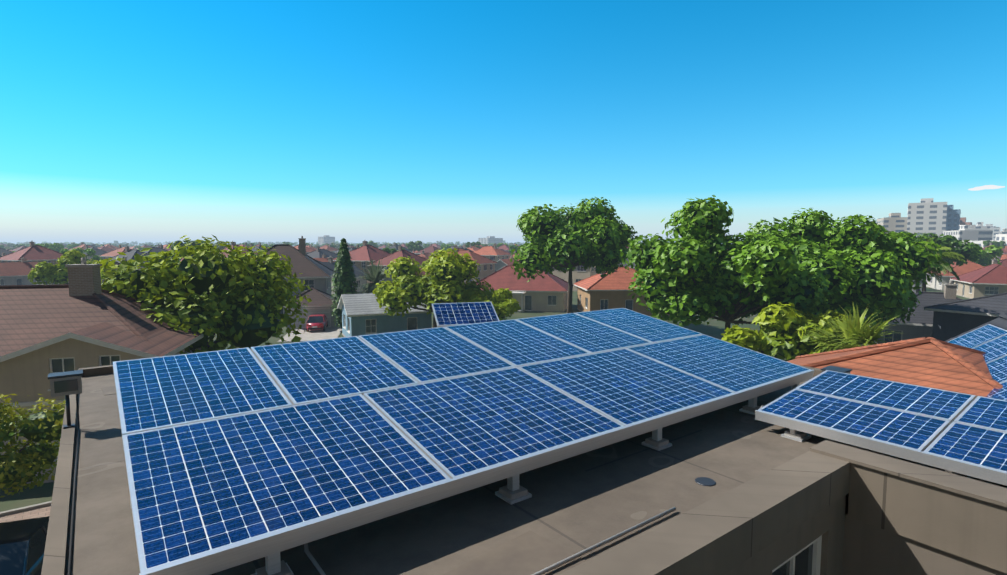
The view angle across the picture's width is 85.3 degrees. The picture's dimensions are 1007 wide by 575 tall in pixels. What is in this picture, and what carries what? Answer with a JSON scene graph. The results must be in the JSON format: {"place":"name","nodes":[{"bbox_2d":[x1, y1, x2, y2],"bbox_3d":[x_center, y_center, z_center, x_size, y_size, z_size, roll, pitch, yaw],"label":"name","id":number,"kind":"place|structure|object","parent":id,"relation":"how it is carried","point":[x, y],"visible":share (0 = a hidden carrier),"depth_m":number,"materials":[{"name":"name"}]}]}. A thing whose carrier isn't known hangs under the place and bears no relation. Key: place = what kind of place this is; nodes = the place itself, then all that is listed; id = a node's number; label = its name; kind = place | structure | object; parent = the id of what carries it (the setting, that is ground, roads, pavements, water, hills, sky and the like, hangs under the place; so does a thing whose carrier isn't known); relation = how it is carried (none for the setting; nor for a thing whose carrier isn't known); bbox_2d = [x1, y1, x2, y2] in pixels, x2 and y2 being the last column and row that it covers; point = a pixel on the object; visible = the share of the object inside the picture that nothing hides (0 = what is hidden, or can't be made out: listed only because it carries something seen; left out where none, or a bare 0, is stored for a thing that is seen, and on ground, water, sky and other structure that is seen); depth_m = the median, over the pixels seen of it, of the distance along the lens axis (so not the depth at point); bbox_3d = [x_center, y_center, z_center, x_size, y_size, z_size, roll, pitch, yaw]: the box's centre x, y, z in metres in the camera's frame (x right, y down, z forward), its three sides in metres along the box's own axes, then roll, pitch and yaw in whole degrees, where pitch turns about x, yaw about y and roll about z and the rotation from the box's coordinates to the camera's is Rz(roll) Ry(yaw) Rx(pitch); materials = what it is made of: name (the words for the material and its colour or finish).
{"place":"outdoors","nodes":[
{"label":"outdoors","id":0,"kind":"place"},
{"bbox_2d":[0,501,51,522],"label":"pavement","id":1,"kind":"structure","parent":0,"point":[39,510],"depth_m":18.34,"materials":[{"name":"beige concrete"}]},
{"bbox_2d":[0,516,48,574],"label":"swimming pool","id":2,"kind":"structure","parent":1,"relation":"on","point":[22,545],"depth_m":14.03,"materials":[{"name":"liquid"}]},
{"bbox_2d":[278,323,341,341],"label":"driveway paving","id":3,"kind":"structure","parent":0,"point":[327,333],"depth_m":54.48,"materials":[{"name":"concrete"}]},
{"bbox_2d":[306,314,327,330],"bbox_3d":[-19.640,3.642,57.783,1.854,1.527,4.260,-1,5,-11],"label":"red car","id":4,"kind":"object","parent":3,"relation":"on","point":[316,322],"visible":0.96,"depth_m":56.37,"materials":[{"name":"paint"}]},
{"bbox_2d":[0,244,969,511],"bbox_3d":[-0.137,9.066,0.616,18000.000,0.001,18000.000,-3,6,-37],"label":"ground","id":5,"kind":"structure","parent":0,"point":[44,492],"depth_m":54.79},
{"bbox_2d":[0,248,12,255],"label":"suburban house","id":6,"kind":"structure","parent":5,"relation":"on","point":[2,250],"depth_m":200.01,"materials":[{"name":"white paint"}]},
{"bbox_2d":[5,246,18,249],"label":"suburb tree","id":7,"kind":"object","parent":5,"relation":"on","point":[9,248],"visible":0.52,"depth_m":377.98,"materials":[{"name":"green plant"}]},
{"bbox_2d":[10,244,25,251],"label":"suburban house","id":8,"kind":"structure","parent":5,"relation":"on","point":[19,248],"depth_m":312.43,"materials":[{"name":"brick"}]},
{"bbox_2d":[0,257,37,284],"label":"suburban house","id":9,"kind":"structure","parent":5,"relation":"on","point":[14,273],"depth_m":109.81,"materials":[{"name":"red paint"}]},
{"bbox_2d":[0,394,65,497],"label":"tree","id":10,"kind":"object","parent":5,"relation":"on","point":[24,465],"visible":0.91,"depth_m":16.22,"materials":[{"name":"green plant"}]},
{"bbox_2d":[0,241,65,264],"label":"suburban house","id":11,"kind":"structure","parent":5,"relation":"on","point":[32,252],"depth_m":126.49,"materials":[{"name":"tile"}]},
{"bbox_2d":[40,243,63,251],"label":"suburb tree","id":12,"kind":"object","parent":5,"relation":"on","point":[57,247],"visible":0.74,"depth_m":261.37,"materials":[{"name":"green plant"}]},
{"bbox_2d":[27,250,114,284],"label":"tree","id":13,"kind":"object","parent":5,"relation":"on","point":[49,273],"visible":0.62,"depth_m":73.66,"materials":[{"name":"green plant"}]},
{"bbox_2d":[66,243,78,249],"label":"suburb tree","id":14,"kind":"object","parent":5,"relation":"on","point":[69,246],"visible":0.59,"depth_m":398.77,"materials":[{"name":"green plant"}]},
{"bbox_2d":[60,247,102,260],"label":"suburb tree","id":15,"kind":"object","parent":5,"relation":"on","point":[89,252],"visible":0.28,"depth_m":151.41,"materials":[{"name":"green plant"}]},
{"bbox_2d":[69,243,100,249],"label":"suburban house","id":16,"kind":"structure","parent":5,"relation":"on","point":[82,246],"depth_m":285.61,"materials":[{"name":"red paint"}]},
{"bbox_2d":[84,244,107,258],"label":"suburban house","id":17,"kind":"structure","parent":5,"relation":"on","point":[99,252],"depth_m":196.23,"materials":[{"name":"white paint"}]},
{"bbox_2d":[0,258,203,483],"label":"house","id":18,"kind":"structure","parent":5,"relation":"on","point":[81,319],"depth_m":22.41,"materials":[{"name":"brown tile"}]},
{"bbox_2d":[98,244,112,251],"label":"suburban house","id":19,"kind":"structure","parent":5,"relation":"on","point":[104,248],"depth_m":299.68,"materials":[{"name":"brick"}]},
{"bbox_2d":[98,243,118,249],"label":"suburban house","id":20,"kind":"structure","parent":5,"relation":"on","point":[109,245],"depth_m":348.96,"materials":[{"name":"red paint"}]},
{"bbox_2d":[99,244,131,258],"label":"suburban house","id":21,"kind":"structure","parent":5,"relation":"on","point":[113,253],"depth_m":177.03,"materials":[{"name":"red paint"}]},
{"bbox_2d":[102,256,133,283],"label":"house","id":22,"kind":"structure","parent":5,"relation":"on","point":[117,263],"depth_m":97.49,"materials":[{"name":"white paint"}]},
{"bbox_2d":[110,245,150,270],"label":"suburban house","id":23,"kind":"structure","parent":5,"relation":"on","point":[130,254],"depth_m":122.97,"materials":[{"name":"white paint"}]},
{"bbox_2d":[144,251,179,272],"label":"house","id":24,"kind":"structure","parent":5,"relation":"on","point":[166,257],"depth_m":68.81,"materials":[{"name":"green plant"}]},
{"bbox_2d":[145,244,180,260],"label":"suburban house","id":25,"kind":"structure","parent":5,"relation":"on","point":[157,249],"depth_m":158.32,"materials":[{"name":"white paint"}]},
{"bbox_2d":[163,243,170,249],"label":"suburban house","id":26,"kind":"structure","parent":5,"relation":"on","point":[165,246],"depth_m":299.28,"materials":[{"name":"red paint"}]},
{"bbox_2d":[170,240,205,259],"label":"suburb tree","id":27,"kind":"object","parent":5,"relation":"on","point":[181,244],"visible":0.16,"depth_m":146.27,"materials":[{"name":"green plant"}]},
{"bbox_2d":[96,234,311,353],"bbox_3d":[-16.546,1.991,30.917,12.839,9.902,10.832,-4,6,-44],"label":"tree","id":28,"kind":"object","parent":5,"relation":"on","point":[236,298],"visible":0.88,"depth_m":28.29,"materials":[{"name":"green plant"}]},
{"bbox_2d":[206,242,226,251],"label":"house","id":29,"kind":"structure","parent":5,"relation":"on","point":[219,246],"depth_m":210.17,"materials":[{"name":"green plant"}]},
{"bbox_2d":[220,241,257,257],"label":"suburban house","id":30,"kind":"structure","parent":5,"relation":"on","point":[233,244],"depth_m":153.72,"materials":[{"name":"brick"}]},
{"bbox_2d":[250,243,263,251],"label":"suburban house","id":31,"kind":"structure","parent":5,"relation":"on","point":[254,249],"depth_m":177.84,"materials":[{"name":"white paint"}]},
{"bbox_2d":[255,236,336,328],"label":"grey house","id":32,"kind":"structure","parent":5,"relation":"on","point":[315,276],"depth_m":63.12,"materials":[{"name":"white paint"}]},
{"bbox_2d":[294,245,314,253],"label":"suburban house","id":33,"kind":"structure","parent":5,"relation":"on","point":[308,250],"depth_m":240.38,"materials":[{"name":"red tile"}]},
{"bbox_2d":[306,246,337,258],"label":"suburban house","id":34,"kind":"structure","parent":5,"relation":"on","point":[318,253],"depth_m":157.49,"materials":[{"name":"white paint"}]},
{"bbox_2d":[313,255,333,261],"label":"suburban house","id":35,"kind":"structure","parent":5,"relation":"on","point":[323,259],"depth_m":146.51,"materials":[{"name":"white paint"}]},
{"bbox_2d":[315,243,338,252],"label":"suburban house","id":36,"kind":"structure","parent":5,"relation":"on","point":[330,248],"depth_m":288.44,"materials":[{"name":"red paint"}]},
{"bbox_2d":[320,256,366,294],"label":"suburban house","id":37,"kind":"structure","parent":5,"relation":"on","point":[330,263],"depth_m":102.31,"materials":[{"name":"white paint"}]},
{"bbox_2d":[330,238,357,327],"bbox_3d":[-16.344,-0.160,56.353,2.939,9.852,2.988,-3,6,-37],"label":"cypress tree","id":38,"kind":"object","parent":5,"relation":"on","point":[345,283],"visible":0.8,"depth_m":55.70,"materials":[{"name":"green plant"}]},
{"bbox_2d":[349,244,358,251],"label":"suburban house","id":39,"kind":"structure","parent":5,"relation":"on","point":[353,248],"depth_m":171.05,"materials":[{"name":"white paint"}]},
{"bbox_2d":[333,240,389,281],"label":"suburban house","id":40,"kind":"structure","parent":5,"relation":"on","point":[363,254],"depth_m":118.73,"materials":[{"name":"tile"}]},
{"bbox_2d":[355,259,391,293],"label":"spiky palm","id":41,"kind":"object","parent":5,"relation":"on","point":[376,274],"visible":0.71,"depth_m":57.66,"materials":[{"name":"green plant"}]},
{"bbox_2d":[368,241,378,247],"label":"suburb tree","id":42,"kind":"object","parent":5,"relation":"on","point":[371,243],"visible":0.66,"depth_m":414.36,"materials":[{"name":"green plant"}]},
{"bbox_2d":[337,293,432,336],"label":"blue house","id":43,"kind":"structure","parent":5,"relation":"on","point":[362,314],"depth_m":50.84,"materials":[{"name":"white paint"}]},
{"bbox_2d":[383,247,404,252],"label":"suburb tree","id":44,"kind":"object","parent":5,"relation":"on","point":[388,249],"visible":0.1,"depth_m":148.87,"materials":[{"name":"green plant"}]},
{"bbox_2d":[367,245,428,282],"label":"suburban house","id":45,"kind":"structure","parent":5,"relation":"on","point":[386,260],"depth_m":108.03,"materials":[{"name":"tile"}]},
{"bbox_2d":[389,242,412,251],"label":"suburban house","id":46,"kind":"structure","parent":5,"relation":"on","point":[395,246],"depth_m":247.98,"materials":[{"name":"white paint"}]},
{"bbox_2d":[380,268,429,283],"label":"suburban house","id":47,"kind":"structure","parent":5,"relation":"on","point":[391,279],"depth_m":86.66,"materials":[{"name":"red paint"}]},
{"bbox_2d":[406,241,423,253],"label":"suburb tree","id":48,"kind":"object","parent":5,"relation":"on","point":[412,245],"visible":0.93,"depth_m":286.93,"materials":[{"name":"green plant"}]},
{"bbox_2d":[419,261,427,267],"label":"suburb tree","id":49,"kind":"object","parent":5,"relation":"on","point":[424,263],"visible":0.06,"depth_m":99.15,"materials":[{"name":"green plant"}]},
{"bbox_2d":[418,251,429,256],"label":"suburban house","id":50,"kind":"structure","parent":5,"relation":"on","point":[422,254],"depth_m":198.83,"materials":[{"name":"white paint"}]},
{"bbox_2d":[415,244,442,254],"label":"suburban house","id":51,"kind":"structure","parent":5,"relation":"on","point":[430,249],"depth_m":231.38,"materials":[{"name":"brick"}]},
{"bbox_2d":[372,248,493,327],"bbox_3d":[-5.962,0.880,49.946,11.630,9.024,10.307,-2,5,-22],"label":"young tree","id":52,"kind":"object","parent":5,"relation":"on","point":[446,278],"visible":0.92,"depth_m":47.84,"materials":[{"name":"green plant"}]},
{"bbox_2d":[440,245,451,249],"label":"suburb tree","id":53,"kind":"object","parent":5,"relation":"on","point":[447,247],"visible":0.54,"depth_m":341.88,"materials":[{"name":"green plant"}]},
{"bbox_2d":[452,244,472,251],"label":"suburban house","id":54,"kind":"structure","parent":5,"relation":"on","point":[464,247],"depth_m":195.22,"materials":[{"name":"red paint"}]},
{"bbox_2d":[448,246,496,285],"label":"suburban house","id":55,"kind":"structure","parent":5,"relation":"on","point":[486,267],"depth_m":116.26,"materials":[{"name":"red paint"}]},
{"bbox_2d":[467,244,479,250],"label":"suburban house","id":56,"kind":"structure","parent":5,"relation":"on","point":[473,248],"depth_m":259.78,"materials":[{"name":"red tile"}]},
{"bbox_2d":[466,241,481,247],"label":"suburb tree","id":57,"kind":"object","parent":5,"relation":"on","point":[477,243],"visible":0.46,"depth_m":297.05,"materials":[{"name":"green plant"}]},
{"bbox_2d":[462,288,520,320],"bbox_3d":[-1.072,2.846,47.403,4.621,5.584,6.628,-2,5,-21],"label":"bush","id":58,"kind":"object","parent":5,"relation":"on","point":[504,306],"visible":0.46,"depth_m":46.60,"materials":[{"name":"green plant"}]},
{"bbox_2d":[473,244,510,261],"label":"suburban house","id":59,"kind":"structure","parent":5,"relation":"on","point":[494,253],"depth_m":182.25,"materials":[{"name":"orange paint"}]},
{"bbox_2d":[498,243,510,252],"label":"suburban house","id":60,"kind":"structure","parent":5,"relation":"on","point":[505,247],"depth_m":332.67,"materials":[{"name":"tile"}]},
{"bbox_2d":[495,255,518,271],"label":"suburban house","id":61,"kind":"structure","parent":5,"relation":"on","point":[500,264],"depth_m":144.48,"materials":[{"name":"white paint"}]},
{"bbox_2d":[509,245,522,253],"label":"suburb tree","id":62,"kind":"object","parent":5,"relation":"on","point":[512,248],"visible":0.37,"depth_m":205.79,"materials":[{"name":"green plant"}]},
{"bbox_2d":[476,265,573,312],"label":"house","id":63,"kind":"structure","parent":5,"relation":"on","point":[548,292],"depth_m":73.64,"materials":[{"name":"red tile"}]},
{"bbox_2d":[550,265,596,290],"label":"suburban house","id":64,"kind":"structure","parent":5,"relation":"on","point":[579,273],"depth_m":104.83,"materials":[{"name":"white paint"}]},
{"bbox_2d":[510,197,637,313],"bbox_3d":[7.279,-2.295,57.307,13.797,14.182,15.174,0,5,-4],"label":"tall tree","id":65,"kind":"object","parent":5,"relation":"on","point":[585,234],"visible":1,"depth_m":53.57,"materials":[{"name":"green plant"}]},
{"bbox_2d":[573,266,668,316],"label":"tan house","id":66,"kind":"structure","parent":5,"relation":"on","point":[598,292],"depth_m":67.81,"materials":[{"name":"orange paint"}]},
{"bbox_2d":[618,258,638,270],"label":"suburban house","id":67,"kind":"structure","parent":5,"relation":"on","point":[630,265],"depth_m":98.02,"materials":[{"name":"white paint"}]},
{"bbox_2d":[318,198,1006,247],"bbox_3d":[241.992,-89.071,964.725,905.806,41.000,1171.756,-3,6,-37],"label":"city buildings","id":68,"kind":"structure","parent":5,"relation":"on","point":[926,215],"depth_m":321.96,"materials":[{"name":"grey concrete"}]},
{"bbox_2d":[620,195,860,333],"bbox_3d":[15.366,0.182,36.676,14.500,12.590,13.552,2,5,28],"label":"tree","id":69,"kind":"object","parent":5,"relation":"on","point":[698,267],"visible":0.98,"depth_m":34.12,"materials":[{"name":"green plant"}]},
{"bbox_2d":[721,302,847,360],"bbox_3d":[15.308,3.908,29.769,6.056,6.235,5.293,-3,6,-36],"label":"bush","id":70,"kind":"object","parent":5,"relation":"on","point":[780,334],"visible":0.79,"depth_m":28.95,"materials":[{"name":"green plant"}]},
{"bbox_2d":[743,208,950,343],"bbox_3d":[23.043,0.224,39.392,14.932,12.086,13.307,1,5,13],"label":"tree","id":71,"kind":"object","parent":5,"relation":"on","point":[890,266],"visible":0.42,"depth_m":36.61,"materials":[{"name":"green plant"}]},
{"bbox_2d":[803,304,901,351],"bbox_3d":[15.306,3.943,24.057,4.461,6.864,4.470,1,5,10],"label":"fan palm","id":72,"kind":"object","parent":5,"relation":"on","point":[849,332],"visible":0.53,"depth_m":23.77,"materials":[{"name":"green plant"}]},
{"bbox_2d":[786,313,1006,400],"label":"terracotta house","id":73,"kind":"structure","parent":5,"relation":"on","point":[973,361],"depth_m":14.37,"materials":[{"name":"orange tile"}]},
{"bbox_2d":[864,280,962,344],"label":"grey house","id":74,"kind":"structure","parent":5,"relation":"on","point":[919,324],"depth_m":43.72,"materials":[{"name":"white paint"}]},
{"bbox_2d":[912,280,921,292],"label":"suburban house","id":75,"kind":"structure","parent":5,"relation":"on","point":[920,281],"depth_m":91.54,"materials":[{"name":"white paint"}]},
{"bbox_2d":[896,231,982,292],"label":"tree","id":76,"kind":"object","parent":5,"relation":"on","point":[957,246],"visible":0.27,"depth_m":80.88,"materials":[{"name":"green plant"}]},
{"bbox_2d":[922,237,964,291],"bbox_3d":[41.038,0.035,53.376,5.809,9.958,5.714,-3,6,-37],"label":"tree","id":77,"kind":"object","parent":5,"relation":"on","point":[937,274],"visible":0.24,"depth_m":51.80,"materials":[{"name":"green plant"}]},
{"bbox_2d":[926,260,983,290],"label":"suburban house","id":78,"kind":"structure","parent":5,"relation":"on","point":[934,283],"depth_m":105.52,"materials":[{"name":"white paint"}]},
{"bbox_2d":[923,293,1006,340],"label":"house","id":79,"kind":"structure","parent":5,"relation":"on","point":[953,319],"depth_m":39.70,"materials":[{"name":"white paint"}]},
{"bbox_2d":[950,258,1006,298],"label":"suburban house","id":80,"kind":"structure","parent":5,"relation":"on","point":[987,280],"depth_m":89.27,"materials":[{"name":"red paint"}]},
{"bbox_2d":[968,244,1002,266],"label":"suburb tree","id":81,"kind":"object","parent":5,"relation":"on","point":[986,257],"visible":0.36,"depth_m":119.87,"materials":[{"name":"green plant"}]},
{"bbox_2d":[982,240,1005,248],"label":"suburb tree","id":82,"kind":"object","parent":5,"relation":"on","point":[995,243],"visible":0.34,"depth_m":230.06,"materials":[{"name":"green plant"}]},
{"bbox_2d":[983,243,1006,253],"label":"suburban house","id":83,"kind":"structure","parent":5,"relation":"on","point":[1004,251],"depth_m":215.66,"materials":[{"name":"tile"}]},
{"bbox_2d":[997,256,1006,266],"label":"suburban house","id":84,"kind":"structure","parent":5,"relation":"on","point":[1003,262],"depth_m":133.51,"materials":[{"name":"red tile"}]},
{"bbox_2d":[0,0,1006,243],"label":"sky","id":85,"kind":"structure","parent":0,"point":[141,121],"materials":[{"name":"blue"}]},
{"bbox_2d":[41,365,1006,574],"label":"building","id":86,"kind":"structure","parent":0,"point":[772,501],"depth_m":5.21,"materials":[{"name":"paint"}]},
{"bbox_2d":[48,370,82,574],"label":"floodlight box","id":87,"kind":"object","parent":86,"relation":"on","point":[67,383],"visible":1,"depth_m":7.15,"materials":[{"name":"metal"}]},
{"bbox_2d":[102,386,585,574],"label":"roof patches","id":88,"kind":"object","parent":86,"relation":"on","point":[529,553],"visible":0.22,"depth_m":4.30,"materials":[{"name":"beige concrete"}]},
{"bbox_2d":[113,308,813,574],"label":"solar array","id":89,"kind":"object","parent":86,"relation":"on","point":[240,456],"visible":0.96,"depth_m":5.90,"materials":[{"name":"glass"}]},
{"bbox_2d":[432,302,498,326],"bbox_3d":[-1.004,0.885,14.470,1.650,0.892,1.075,-1,5,-17],"label":"solar panel","id":90,"kind":"object","parent":86,"relation":"on","point":[449,314],"visible":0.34,"depth_m":14.42,"materials":[{"name":"glass"}]},
{"bbox_2d":[304,405,763,574],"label":"roof conduits","id":91,"kind":"object","parent":86,"relation":"on","point":[540,572],"visible":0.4,"depth_m":4.38,"materials":[{"name":"grey plastic"}]},
{"bbox_2d":[695,477,715,485],"bbox_3d":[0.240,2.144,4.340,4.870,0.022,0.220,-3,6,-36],"label":"roof drain","id":92,"kind":"object","parent":86,"relation":"on","point":[704,481],"visible":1,"depth_m":5.71,"materials":[{"name":"metal"}]},
{"bbox_2d":[821,366,851,373],"bbox_3d":[5.595,1.562,9.206,0.400,0.387,0.400,-3,6,-37],"label":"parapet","id":93,"kind":"object","parent":86,"relation":"on","point":[839,369],"visible":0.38,"depth_m":9.15,"materials":[{"name":"concrete"}]},
{"bbox_2d":[755,370,1006,485],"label":"solar array","id":94,"kind":"object","parent":86,"relation":"on","point":[960,434],"visible":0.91,"depth_m":6.67,"materials":[{"name":"glass"}]},
{"bbox_2d":[968,185,1004,190],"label":"cloud","id":95,"kind":"structure","parent":0,"point":[985,187],"depth_m":5727.02,"materials":[{"name":"white"}]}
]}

